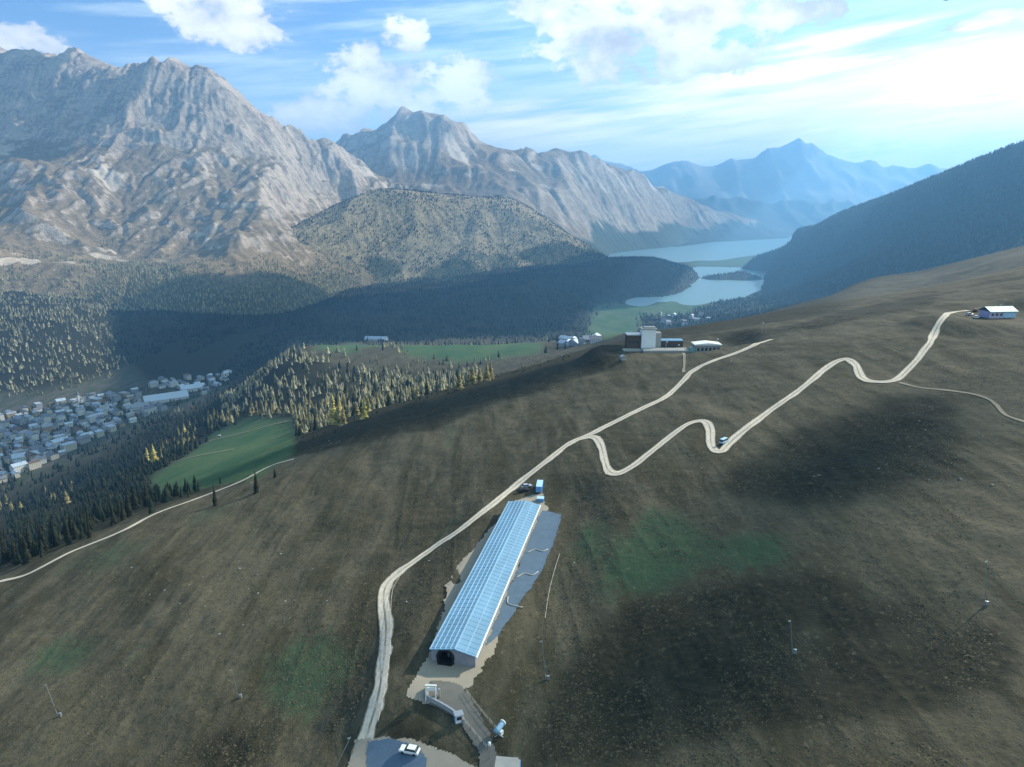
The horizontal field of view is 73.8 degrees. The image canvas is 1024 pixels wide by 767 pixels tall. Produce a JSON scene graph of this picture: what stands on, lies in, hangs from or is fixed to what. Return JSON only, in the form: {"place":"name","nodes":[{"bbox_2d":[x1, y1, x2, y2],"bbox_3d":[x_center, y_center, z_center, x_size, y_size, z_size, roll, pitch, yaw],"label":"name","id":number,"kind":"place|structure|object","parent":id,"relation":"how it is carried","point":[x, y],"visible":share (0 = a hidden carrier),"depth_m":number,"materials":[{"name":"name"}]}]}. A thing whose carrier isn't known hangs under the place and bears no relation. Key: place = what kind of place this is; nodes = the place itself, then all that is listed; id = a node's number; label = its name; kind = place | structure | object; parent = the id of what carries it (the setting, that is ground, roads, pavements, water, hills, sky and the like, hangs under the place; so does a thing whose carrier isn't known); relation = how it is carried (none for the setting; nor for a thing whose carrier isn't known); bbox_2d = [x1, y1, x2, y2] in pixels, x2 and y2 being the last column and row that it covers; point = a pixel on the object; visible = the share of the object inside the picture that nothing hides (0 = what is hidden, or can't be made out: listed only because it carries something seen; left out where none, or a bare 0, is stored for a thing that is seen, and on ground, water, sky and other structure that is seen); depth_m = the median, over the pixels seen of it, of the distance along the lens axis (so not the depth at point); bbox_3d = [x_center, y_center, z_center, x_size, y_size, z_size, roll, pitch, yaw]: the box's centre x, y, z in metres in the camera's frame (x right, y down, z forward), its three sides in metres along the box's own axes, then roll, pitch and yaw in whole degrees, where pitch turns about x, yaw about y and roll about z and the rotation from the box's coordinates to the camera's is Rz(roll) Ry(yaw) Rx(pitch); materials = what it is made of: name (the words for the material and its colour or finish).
{"place":"outdoors","nodes":[
{"label":"outdoors","id":0,"kind":"place"},
{"bbox_2d":[0,458,293,581],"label":"road","id":1,"kind":"structure","parent":0,"point":[132,525],"depth_m":315.10,"materials":[{"name":"beige gravel"}]},
{"bbox_2d":[0,47,411,314],"bbox_3d":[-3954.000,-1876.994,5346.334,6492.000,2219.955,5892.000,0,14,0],"label":"mountain","id":2,"kind":"structure","parent":0,"point":[154,156],"depth_m":5227.95,"materials":[{"name":"grey stone"}]},
{"bbox_2d":[292,189,606,283],"bbox_3d":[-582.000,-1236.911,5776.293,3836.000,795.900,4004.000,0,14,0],"label":"hill","id":3,"kind":"structure","parent":0,"point":[358,238],"depth_m":5374.67,"materials":[{"name":"green plant"}]},
{"bbox_2d":[331,231,608,282],"bbox_3d":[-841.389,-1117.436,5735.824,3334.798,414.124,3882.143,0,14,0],"label":"hill forest","id":4,"kind":"object","parent":3,"relation":"on","point":[493,260],"visible":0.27,"depth_m":5225.04,"materials":[{"name":"green plant"}]},
{"bbox_2d":[0,242,1023,766],"bbox_3d":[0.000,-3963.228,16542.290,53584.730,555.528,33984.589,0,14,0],"label":"ground","id":5,"kind":"structure","parent":0,"point":[878,672],"depth_m":236.15,"materials":[{"name":"brown plant"}]},
{"bbox_2d":[0,535,11,564],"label":"spruce tree","id":6,"kind":"object","parent":5,"relation":"on","point":[4,558],"visible":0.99,"depth_m":325.68,"materials":[{"name":"green plant"}]},
{"bbox_2d":[3,455,12,463],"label":"house","id":7,"kind":"structure","parent":5,"relation":"on","point":[7,459],"depth_m":1516.92,"materials":[{"name":"stone"}]},
{"bbox_2d":[4,431,16,439],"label":"house","id":8,"kind":"structure","parent":5,"relation":"on","point":[9,434],"depth_m":1692.34,"materials":[{"name":"concrete"}]},
{"bbox_2d":[9,539,16,559],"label":"spruce tree","id":9,"kind":"object","parent":5,"relation":"on","point":[12,546],"visible":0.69,"depth_m":327.56,"materials":[{"name":"green plant"}]},
{"bbox_2d":[10,470,20,477],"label":"house","id":10,"kind":"structure","parent":5,"relation":"on","point":[15,473],"depth_m":1419.55,"materials":[{"name":"metal"}]},
{"bbox_2d":[9,461,27,472],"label":"house","id":11,"kind":"structure","parent":5,"relation":"on","point":[19,466],"depth_m":1446.89,"materials":[{"name":"metal"}]},
{"bbox_2d":[11,426,26,433],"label":"house","id":12,"kind":"structure","parent":5,"relation":"on","point":[16,429],"depth_m":1720.26,"materials":[{"name":"concrete"}]},
{"bbox_2d":[12,415,26,424],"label":"house","id":13,"kind":"structure","parent":5,"relation":"on","point":[19,420],"depth_m":1810.93,"materials":[{"name":"concrete"}]},
{"bbox_2d":[20,533,32,564],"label":"spruce tree","id":14,"kind":"object","parent":5,"relation":"on","point":[26,557],"visible":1,"depth_m":302.21,"materials":[{"name":"green plant"}]},
{"bbox_2d":[11,448,48,461],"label":"sports hall","id":15,"kind":"structure","parent":5,"relation":"on","point":[21,456],"depth_m":1523.99,"materials":[{"name":"metal"}]},
{"bbox_2d":[25,526,37,552],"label":"spruce tree","id":16,"kind":"object","parent":5,"relation":"on","point":[28,540],"visible":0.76,"depth_m":328.77,"materials":[{"name":"green plant"}]},
{"bbox_2d":[24,451,38,461],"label":"house","id":17,"kind":"structure","parent":5,"relation":"on","point":[29,454],"depth_m":1523.89,"materials":[{"name":"concrete"}]},
{"bbox_2d":[25,431,38,439],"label":"house","id":18,"kind":"structure","parent":5,"relation":"on","point":[32,435],"depth_m":1683.92,"materials":[{"name":"concrete"}]},
{"bbox_2d":[27,459,41,470],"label":"house","id":19,"kind":"structure","parent":5,"relation":"on","point":[33,464],"depth_m":1465.14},
{"bbox_2d":[28,455,46,463],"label":"house","id":20,"kind":"structure","parent":5,"relation":"on","point":[43,459],"depth_m":1495.82,"materials":[{"name":"stone"}]},
{"bbox_2d":[32,417,43,425],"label":"house","id":21,"kind":"structure","parent":5,"relation":"on","point":[38,420],"depth_m":1796.12,"materials":[{"name":"concrete"}]},
{"bbox_2d":[37,525,42,550],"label":"spruce tree","id":22,"kind":"object","parent":5,"relation":"on","point":[40,534],"visible":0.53,"depth_m":323.15,"materials":[{"name":"green plant"}]},
{"bbox_2d":[37,447,51,455],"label":"house","id":23,"kind":"structure","parent":5,"relation":"on","point":[43,450],"depth_m":1542.98,"materials":[{"name":"stone"}]},
{"bbox_2d":[42,532,48,551],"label":"spruce tree","id":24,"kind":"object","parent":5,"relation":"on","point":[45,547],"visible":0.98,"depth_m":318.30,"materials":[{"name":"green plant"}]},
{"bbox_2d":[40,423,52,432],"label":"house","id":25,"kind":"structure","parent":5,"relation":"on","point":[46,427],"depth_m":1738.88,"materials":[{"name":"concrete"}]},
{"bbox_2d":[41,414,51,422],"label":"house","id":26,"kind":"structure","parent":5,"relation":"on","point":[46,418],"depth_m":1824.60,"materials":[{"name":"stone"}]},
{"bbox_2d":[45,451,59,460],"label":"house","id":27,"kind":"structure","parent":5,"relation":"on","point":[50,455],"depth_m":1518.95,"materials":[{"name":"stone"}]},
{"bbox_2d":[48,518,61,543],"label":"spruce tree","id":28,"kind":"object","parent":5,"relation":"on","point":[50,533],"visible":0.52,"depth_m":335.28,"materials":[{"name":"green plant"}]},
{"bbox_2d":[49,437,63,446],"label":"house","id":29,"kind":"structure","parent":5,"relation":"on","point":[57,442],"depth_m":1626.31,"materials":[{"name":"metal"}]},
{"bbox_2d":[59,441,76,451],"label":"house","id":30,"kind":"structure","parent":5,"relation":"on","point":[69,446],"depth_m":1574.77,"materials":[{"name":"metal"}]},
{"bbox_2d":[63,515,72,541],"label":"spruce tree","id":31,"kind":"object","parent":5,"relation":"on","point":[64,525],"visible":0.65,"depth_m":326.74,"materials":[{"name":"green plant"}]},
{"bbox_2d":[65,525,71,545],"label":"spruce tree","id":32,"kind":"object","parent":5,"relation":"on","point":[68,539],"visible":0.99,"depth_m":316.33,"materials":[{"name":"green plant"}]},
{"bbox_2d":[72,521,79,539],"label":"spruce tree","id":33,"kind":"object","parent":5,"relation":"on","point":[75,533],"visible":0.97,"depth_m":328.20,"materials":[{"name":"green plant"}]},
{"bbox_2d":[75,407,84,415],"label":"house","id":34,"kind":"structure","parent":5,"relation":"on","point":[79,411],"depth_m":1888.52,"materials":[{"name":"concrete"}]},
{"bbox_2d":[76,391,87,402],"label":"church","id":35,"kind":"structure","parent":5,"relation":"on","point":[82,399],"depth_m":2006.15,"materials":[{"name":"stone"}]},
{"bbox_2d":[74,434,90,445],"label":"house","id":36,"kind":"structure","parent":5,"relation":"on","point":[84,439],"depth_m":1623.06,"materials":[{"name":"stone"}]},
{"bbox_2d":[86,414,99,422],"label":"house","id":37,"kind":"structure","parent":5,"relation":"on","point":[91,418],"depth_m":1823.03,"materials":[{"name":"metal"}]},
{"bbox_2d":[89,397,102,402],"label":"house","id":38,"kind":"structure","parent":5,"relation":"on","point":[95,399],"depth_m":2004.95,"materials":[{"name":"metal"}]},
{"bbox_2d":[93,429,104,437],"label":"house","id":39,"kind":"structure","parent":5,"relation":"on","point":[99,433],"depth_m":1668.12,"materials":[{"name":"metal"}]},
{"bbox_2d":[0,375,219,479],"bbox_3d":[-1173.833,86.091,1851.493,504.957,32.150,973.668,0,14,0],"label":"garden trees","id":40,"kind":"object","parent":5,"relation":"on","point":[80,426],"visible":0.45,"depth_m":1874.61,"materials":[{"name":"green plant"}]},
{"bbox_2d":[106,424,116,432],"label":"house","id":41,"kind":"structure","parent":5,"relation":"on","point":[110,428],"depth_m":1703.83,"materials":[{"name":"metal"}]},
{"bbox_2d":[109,507,118,525],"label":"spruce tree","id":42,"kind":"object","parent":5,"relation":"on","point":[113,520],"visible":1,"depth_m":335.80,"materials":[{"name":"green plant"}]},
{"bbox_2d":[112,408,122,415],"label":"house","id":43,"kind":"structure","parent":5,"relation":"on","point":[117,411],"depth_m":1883.86,"materials":[{"name":"stone"}]},
{"bbox_2d":[120,502,126,520],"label":"spruce tree","id":44,"kind":"object","parent":5,"relation":"on","point":[123,514],"visible":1,"depth_m":341.07,"materials":[{"name":"green plant"}]},
{"bbox_2d":[124,492,133,516],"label":"spruce tree","id":45,"kind":"object","parent":5,"relation":"on","point":[128,510],"visible":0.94,"depth_m":346.60,"materials":[{"name":"green plant"}]},
{"bbox_2d":[130,486,141,509],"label":"spruce tree","id":46,"kind":"object","parent":5,"relation":"on","point":[135,504],"visible":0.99,"depth_m":382.12,"materials":[{"name":"green plant"}]},
{"bbox_2d":[130,389,141,396],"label":"house","id":47,"kind":"structure","parent":5,"relation":"on","point":[135,392],"depth_m":2073.67,"materials":[{"name":"stone"}]},
{"bbox_2d":[124,401,149,411],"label":"sports hall","id":48,"kind":"structure","parent":5,"relation":"on","point":[137,405],"depth_m":1940.54,"materials":[{"name":"concrete"}]},
{"bbox_2d":[142,484,148,506],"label":"spruce tree","id":49,"kind":"object","parent":5,"relation":"on","point":[145,499],"visible":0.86,"depth_m":369.16,"materials":[{"name":"green plant"}]},
{"bbox_2d":[141,405,157,413],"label":"house","id":50,"kind":"structure","parent":5,"relation":"on","point":[149,409],"depth_m":1887.70,"materials":[{"name":"stone"}]},
{"bbox_2d":[148,381,158,387],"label":"house","id":51,"kind":"structure","parent":5,"relation":"on","point":[153,384],"depth_m":2175.41,"materials":[{"name":"concrete"}]},
{"bbox_2d":[150,444,158,462],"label":"larch tree","id":52,"kind":"object","parent":5,"relation":"on","point":[153,453],"visible":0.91,"depth_m":967.10,"materials":[{"name":"yellow plant"}]},
{"bbox_2d":[156,402,167,411],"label":"house","id":53,"kind":"structure","parent":5,"relation":"on","point":[161,407],"depth_m":1902.72,"materials":[{"name":"stone"}]},
{"bbox_2d":[142,390,188,403],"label":"sports hall","id":54,"kind":"structure","parent":5,"relation":"on","point":[166,397],"depth_m":2018.58,"materials":[{"name":"metal"}]},
{"bbox_2d":[167,380,178,387],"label":"house","id":55,"kind":"structure","parent":5,"relation":"on","point":[171,384],"depth_m":2186.57,"materials":[{"name":"concrete"}]},
{"bbox_2d":[0,229,361,314],"bbox_3d":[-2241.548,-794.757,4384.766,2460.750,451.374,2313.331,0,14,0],"label":"massif forest","id":56,"kind":"object","parent":5,"relation":"on","point":[317,290],"visible":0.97,"depth_m":3760.66,"materials":[{"name":"green plant"}]},
{"bbox_2d":[179,383,204,392],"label":"sports hall","id":57,"kind":"structure","parent":5,"relation":"on","point":[193,387],"depth_m":2134.09,"materials":[{"name":"metal"}]},
{"bbox_2d":[212,486,217,506],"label":"spruce tree","id":58,"kind":"object","parent":5,"relation":"on","point":[215,501],"visible":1,"depth_m":329.93,"materials":[{"name":"green plant"}]},
{"bbox_2d":[253,470,259,493],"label":"spruce tree","id":59,"kind":"object","parent":5,"relation":"on","point":[256,487],"visible":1,"depth_m":334.26,"materials":[{"name":"green plant"}]},
{"bbox_2d":[0,288,547,433],"bbox_3d":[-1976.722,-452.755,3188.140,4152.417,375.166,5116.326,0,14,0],"label":"pale forest","id":60,"kind":"object","parent":5,"relation":"on","point":[443,380],"visible":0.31,"depth_m":1505.58,"materials":[{"name":"green plant"}]},
{"bbox_2d":[327,394,335,424],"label":"larch tree","id":61,"kind":"object","parent":5,"relation":"on","point":[332,415],"visible":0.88,"depth_m":572.37,"materials":[{"name":"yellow plant"}]},
{"bbox_2d":[333,404,341,425],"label":"larch tree","id":62,"kind":"object","parent":5,"relation":"on","point":[338,415],"visible":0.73,"depth_m":530.27,"materials":[{"name":"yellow plant"}]},
{"bbox_2d":[339,404,346,425],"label":"larch tree","id":63,"kind":"object","parent":5,"relation":"on","point":[343,420],"visible":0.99,"depth_m":484.55,"materials":[{"name":"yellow plant"}]},
{"bbox_2d":[359,396,367,419],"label":"larch tree","id":64,"kind":"object","parent":5,"relation":"on","point":[363,413],"visible":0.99,"depth_m":465.87,"materials":[{"name":"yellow plant"}]},
{"bbox_2d":[364,336,387,340],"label":"long barn","id":65,"kind":"structure","parent":5,"relation":"on","point":[373,338],"depth_m":2704.34,"materials":[{"name":"metal"}]},
{"bbox_2d":[377,580,397,720],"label":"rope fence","id":66,"kind":"object","parent":5,"relation":"on","point":[388,663],"visible":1,"depth_m":169.01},
{"bbox_2d":[348,736,473,766],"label":"parking pad","id":67,"kind":"object","parent":5,"relation":"on","point":[435,757],"visible":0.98,"depth_m":148.33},
{"bbox_2d":[366,738,426,766],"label":"asphalt strip","id":68,"kind":"object","parent":67,"relation":"on","point":[384,753],"visible":0.98,"depth_m":148.70,"materials":[{"name":"grey asphalt"}]},
{"bbox_2d":[399,744,419,756],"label":"parked car","id":69,"kind":"object","parent":68,"relation":"on","point":[413,750],"visible":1,"depth_m":147.65,"materials":[{"name":"white paint"}]},
{"bbox_2d":[425,684,439,700],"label":"start gate","id":70,"kind":"structure","parent":5,"relation":"on","point":[430,689],"depth_m":159.19,"materials":[{"name":"white metal"}]},
{"bbox_2d":[425,683,464,723],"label":"terrace wall","id":71,"kind":"structure","parent":5,"relation":"on","point":[446,707],"depth_m":156.95,"materials":[{"name":"concrete"}]},
{"bbox_2d":[453,710,463,723],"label":"control booth","id":72,"kind":"object","parent":5,"relation":"on","point":[458,715],"visible":0.94,"depth_m":152.70,"materials":[{"name":"white paint"}]},
{"bbox_2d":[455,372,464,389],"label":"larch tree","id":73,"kind":"object","parent":5,"relation":"on","point":[459,385],"visible":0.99,"depth_m":492.95,"materials":[{"name":"green plant"}]},
{"bbox_2d":[430,680,497,766],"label":"gravel ramp","id":74,"kind":"structure","parent":5,"relation":"on","point":[455,696],"depth_m":154.75,"materials":[{"name":"grey gravel"}]},
{"bbox_2d":[468,363,476,384],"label":"larch tree","id":75,"kind":"object","parent":5,"relation":"on","point":[472,377],"visible":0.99,"depth_m":518.94,"materials":[{"name":"green plant"}]},
{"bbox_2d":[406,493,548,703],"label":"gravel apron","id":76,"kind":"object","parent":5,"relation":"on","point":[430,670],"visible":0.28,"depth_m":172.43,"materials":[{"name":"beige gravel"}]},
{"bbox_2d":[429,500,540,666],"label":"lift station","id":77,"kind":"object","parent":76,"relation":"on","point":[462,635],"visible":1,"depth_m":196.06,"materials":[{"name":"metal"}]},
{"bbox_2d":[486,510,560,644],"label":"asphalt strip","id":78,"kind":"object","parent":76,"relation":"on","point":[543,535],"visible":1,"depth_m":218.61,"materials":[{"name":"grey asphalt"}]},
{"bbox_2d":[482,363,490,380],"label":"larch tree","id":79,"kind":"object","parent":5,"relation":"on","point":[486,377],"visible":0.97,"depth_m":519.32,"materials":[{"name":"green plant"}]},
{"bbox_2d":[493,719,505,736],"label":"snow gun","id":80,"kind":"object","parent":5,"relation":"on","point":[498,730],"visible":1,"depth_m":147.99,"materials":[{"name":"metal"}]},
{"bbox_2d":[495,756,520,766],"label":"ticket hut","id":81,"kind":"object","parent":5,"relation":"on","point":[501,761],"visible":1,"depth_m":138.75,"materials":[{"name":"concrete"}]},
{"bbox_2d":[0,141,1023,564],"bbox_3d":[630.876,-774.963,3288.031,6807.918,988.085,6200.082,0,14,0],"label":"dark forest","id":82,"kind":"object","parent":5,"relation":"on","point":[138,465],"visible":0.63,"depth_m":3019.75,"materials":[{"name":"green plant"}]},
{"bbox_2d":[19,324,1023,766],"bbox_3d":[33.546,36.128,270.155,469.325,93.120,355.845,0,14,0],"label":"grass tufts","id":83,"kind":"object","parent":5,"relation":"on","point":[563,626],"visible":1,"depth_m":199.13,"materials":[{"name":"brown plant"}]},
{"bbox_2d":[536,480,542,491],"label":"container","id":84,"kind":"object","parent":5,"relation":"on","point":[539,486],"visible":1,"depth_m":272.02,"materials":[{"name":"blue metal"}]},
{"bbox_2d":[130,303,1013,635],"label":"scattered stones","id":85,"kind":"object","parent":5,"relation":"on","point":[686,391],"visible":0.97,"depth_m":242.11,"materials":[{"name":"grey stone"}]},
{"bbox_2d":[569,337,582,345],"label":"house","id":86,"kind":"structure","parent":5,"relation":"on","point":[574,342],"depth_m":1338.97,"materials":[{"name":"metal"}]},
{"bbox_2d":[576,338,588,344],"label":"house","id":87,"kind":"structure","parent":5,"relation":"on","point":[581,341],"depth_m":1334.85,"materials":[{"name":"stone"}]},
{"bbox_2d":[589,335,601,343],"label":"house","id":88,"kind":"structure","parent":5,"relation":"on","point":[593,339],"depth_m":1166.86,"materials":[{"name":"stone"}]},
{"bbox_2d":[622,326,688,352],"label":"mountain restaurant","id":89,"kind":"structure","parent":5,"relation":"on","point":[647,339],"depth_m":455.29,"materials":[{"name":"white paint"}]},
{"bbox_2d":[688,340,721,351],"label":"lift hall","id":90,"kind":"structure","parent":5,"relation":"on","point":[701,346],"depth_m":447.57,"materials":[{"name":"concrete"}]},
{"bbox_2d":[984,560,988,605],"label":"snow lance","id":91,"kind":"object","parent":5,"relation":"on","point":[986,603],"visible":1,"depth_m":161.59,"materials":[{"name":"metal"}]},
{"bbox_2d":[977,304,1018,318],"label":"mountain hut","id":92,"kind":"object","parent":5,"relation":"on","point":[999,311],"visible":0.99,"depth_m":369.29,"materials":[{"name":"white metal"}]},
{"bbox_2d":[0,0,1023,170],"label":"sky","id":93,"kind":"structure","parent":0,"point":[642,85],"materials":[{"name":"blue"}]},
{"bbox_2d":[336,106,762,255],"bbox_3d":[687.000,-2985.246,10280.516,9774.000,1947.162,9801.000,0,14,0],"label":"mountain","id":94,"kind":"structure","parent":0,"point":[600,205],"depth_m":8709.90,"materials":[{"name":"grey stone"}]},
{"bbox_2d":[347,339,772,766],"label":"road","id":95,"kind":"structure","parent":0,"point":[382,669],"depth_m":218.59,"materials":[{"name":"beige gravel"}]},
{"bbox_2d":[626,267,766,305],"bbox_3d":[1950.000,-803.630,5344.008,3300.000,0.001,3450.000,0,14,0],"label":"lake","id":96,"kind":"structure","parent":0,"point":[700,291],"depth_m":4729.75,"materials":[{"name":"teal liquid"}]},
{"bbox_2d":[608,236,791,261],"bbox_3d":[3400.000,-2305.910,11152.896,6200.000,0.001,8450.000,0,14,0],"label":"lake","id":97,"kind":"structure","parent":0,"point":[713,251],"depth_m":9085.91,"materials":[{"name":"teal liquid"}]},
{"bbox_2d":[688,223,791,242],"bbox_3d":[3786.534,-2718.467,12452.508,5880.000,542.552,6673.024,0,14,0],"label":"hill","id":98,"kind":"structure","parent":0,"point":[726,232],"depth_m":12157.55,"materials":[{"name":"blue"}]},
{"bbox_2d":[578,310,969,475],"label":"road","id":99,"kind":"structure","parent":0,"point":[736,436],"depth_m":304.24,"materials":[{"name":"beige gravel"}]},
{"bbox_2d":[692,195,855,235],"bbox_3d":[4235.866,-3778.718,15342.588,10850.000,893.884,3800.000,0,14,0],"label":"mountain","id":100,"kind":"structure","parent":0,"point":[788,217],"depth_m":14929.21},
{"bbox_2d":[592,138,963,204],"bbox_3d":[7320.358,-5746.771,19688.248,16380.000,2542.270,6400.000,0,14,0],"label":"mountain","id":101,"kind":"structure","parent":0,"point":[798,169],"depth_m":18881.31,"materials":[{"name":"blue stone"}]},
{"bbox_2d":[741,141,1023,303],"bbox_3d":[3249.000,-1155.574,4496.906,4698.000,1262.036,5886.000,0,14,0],"label":"wooded ridge","id":102,"kind":"structure","parent":0,"point":[766,261],"depth_m":3709.71,"materials":[{"name":"green plant"}]},
{"bbox_2d":[742,140,1023,303],"bbox_3d":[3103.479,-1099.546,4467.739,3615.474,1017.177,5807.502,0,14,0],"label":"ridge forest","id":103,"kind":"object","parent":102,"relation":"on","point":[862,268],"visible":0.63,"depth_m":3547.14,"materials":[{"name":"green plant"}]},
{"bbox_2d":[898,382,1023,421],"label":"path","id":104,"kind":"structure","parent":0,"point":[999,408],"depth_m":269.90,"materials":[{"name":"beige gravel"}]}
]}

